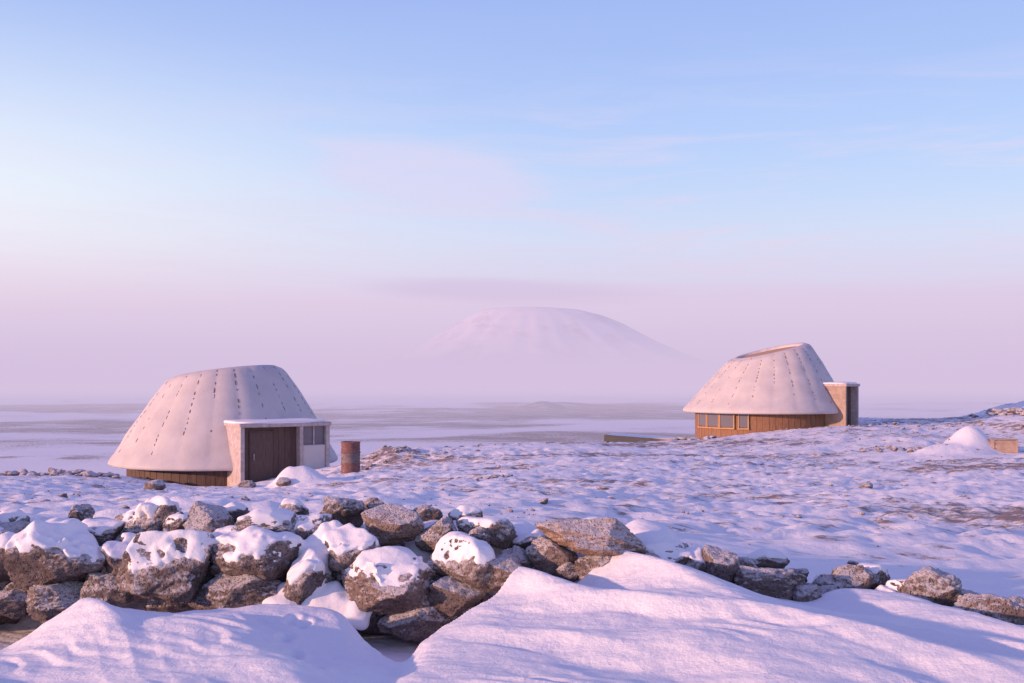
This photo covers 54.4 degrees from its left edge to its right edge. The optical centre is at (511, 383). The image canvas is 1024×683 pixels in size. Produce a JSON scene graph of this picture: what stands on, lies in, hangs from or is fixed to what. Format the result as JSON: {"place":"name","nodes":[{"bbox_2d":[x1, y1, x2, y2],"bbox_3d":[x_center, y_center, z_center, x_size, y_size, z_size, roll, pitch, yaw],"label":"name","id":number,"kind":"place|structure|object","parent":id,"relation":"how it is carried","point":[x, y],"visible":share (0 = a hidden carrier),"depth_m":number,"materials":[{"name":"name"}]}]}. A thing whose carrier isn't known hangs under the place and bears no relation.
{"place":"outdoors","nodes":[
{"label":"outdoors","id":0,"kind":"place"},
{"bbox_2d":[0,384,1023,682],"bbox_3d":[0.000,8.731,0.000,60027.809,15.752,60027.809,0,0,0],"label":"snowy ground","id":1,"kind":"structure","parent":0,"point":[626,616],"depth_m":12.62,"materials":[{"name":"white snow"}]},
{"bbox_2d":[143,479,165,489],"bbox_3d":[-11.814,3.416,32.967,0.675,0.442,0.553,0,0,-39],"label":"boulder","id":2,"kind":"object","parent":1,"relation":"on","point":[157,484],"visible":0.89,"depth_m":32.85,"materials":[{"name":"stone"}]},
{"bbox_2d":[108,365,337,486],"bbox_3d":[-14.114,2.273,49.666,11.467,6.356,11.707,0,0,0],"label":"round hut","id":3,"kind":"object","parent":1,"relation":"on","point":[230,426],"visible":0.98,"depth_m":45.81,"materials":[{"name":"white wood"}]},
{"bbox_2d":[237,480,256,487],"bbox_3d":[-8.261,3.177,31.024,0.494,0.332,0.440,0,0,10],"label":"boulder","id":4,"kind":"object","parent":1,"relation":"on","point":[248,484],"visible":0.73,"depth_m":30.86,"materials":[{"name":"stone"}]},
{"bbox_2d":[275,477,290,486],"bbox_3d":[-6.765,2.913,29.382,0.450,0.276,0.358,0,0,32],"label":"boulder","id":5,"kind":"object","parent":1,"relation":"on","point":[283,481],"visible":1,"depth_m":29.29,"materials":[{"name":"stone"}]},
{"bbox_2d":[340,441,360,473],"bbox_3d":[-5.511,2.555,34.000,0.690,1.120,0.690,0,0,0],"label":"oil barrel","id":6,"kind":"object","parent":1,"relation":"on","point":[350,452],"visible":0.91,"depth_m":33.73,"materials":[{"name":"red paint"}]},
{"bbox_2d":[0,496,1023,642],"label":"stones","id":7,"kind":"object","parent":1,"relation":"on","point":[41,586],"visible":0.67,"depth_m":6.74,"materials":[{"name":"grey stone"}]},
{"bbox_2d":[0,495,905,629],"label":"snow cover","id":8,"kind":"object","parent":7,"relation":"on","point":[72,537],"visible":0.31,"depth_m":6.78,"materials":[{"name":"white snow"}]},
{"bbox_2d":[0,404,1023,568],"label":"scattered stones","id":9,"kind":"object","parent":1,"relation":"on","point":[989,411],"visible":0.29,"depth_m":43.19,"materials":[{"name":"stone"}]},
{"bbox_2d":[597,487,608,489],"bbox_3d":[2.019,2.358,22.000,0.265,0.147,0.206,0,0,0],"label":"boulder","id":10,"kind":"object","parent":1,"relation":"on","point":[602,488],"visible":0.51,"depth_m":21.92,"materials":[{"name":"stone"}]},
{"bbox_2d":[604,433,678,441],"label":"wooden deck","id":11,"kind":"structure","parent":1,"relation":"on","point":[616,437],"depth_m":59.34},
{"bbox_2d":[683,343,859,438],"bbox_3d":[16.872,0.552,66.001,10.941,6.521,10.642,0,0,0],"label":"round hut","id":12,"kind":"object","parent":1,"relation":"on","point":[790,386],"visible":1,"depth_m":62.46,"materials":[{"name":"white wood"}]},
{"bbox_2d":[697,413,706,427],"bbox_3d":[12.391,2.377,64.595,0.200,1.030,1.140,0,0,-18],"label":"window unit","id":13,"kind":"structure","parent":12,"relation":"in","point":[702,417],"depth_m":64.61,"materials":[{"name":"grey glass"}]},
{"bbox_2d":[706,413,718,428],"bbox_3d":[12.860,2.377,63.594,0.200,1.030,1.140,0,0,-32],"label":"window unit","id":14,"kind":"structure","parent":12,"relation":"in","point":[712,419],"depth_m":63.55,"materials":[{"name":"grey glass"}]},
{"bbox_2d":[719,414,735,428],"bbox_3d":[13.556,2.377,62.734,1.140,1.030,0.200,0,0,44],"label":"window unit","id":15,"kind":"structure","parent":12,"relation":"in","point":[725,420],"depth_m":62.69,"materials":[{"name":"grey glass"}]},
{"bbox_2d":[737,414,749,429],"bbox_3d":[14.438,2.377,62.070,0.740,1.030,0.200,0,0,30],"label":"window unit","id":16,"kind":"structure","parent":12,"relation":"in","point":[743,419],"depth_m":62.04,"materials":[{"name":"grey glass"}]},
{"bbox_2d":[859,482,872,488],"bbox_3d":[8.536,2.484,24.012,0.303,0.193,0.249,0,0,29],"label":"boulder","id":17,"kind":"object","parent":1,"relation":"on","point":[867,485],"visible":0.86,"depth_m":23.95,"materials":[{"name":"stone"}]},
{"bbox_2d":[988,438,1017,452],"bbox_3d":[21.719,2.826,43.995,1.100,0.720,0.770,0,0,14],"label":"wooden crate","id":18,"kind":"object","parent":1,"relation":"on","point":[1005,445],"visible":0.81,"depth_m":43.68,"materials":[{"name":"brown wood"}]},
{"bbox_2d":[0,0,1023,383],"label":"sky","id":19,"kind":"structure","parent":0,"point":[303,188],"materials":[{"name":"blue"}]},
{"bbox_2d":[292,307,893,387],"bbox_3d":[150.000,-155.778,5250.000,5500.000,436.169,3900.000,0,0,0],"label":"distant mountain","id":20,"kind":"structure","parent":0,"point":[516,347],"depth_m":4231.01,"materials":[{"name":"white snow"}]}
]}

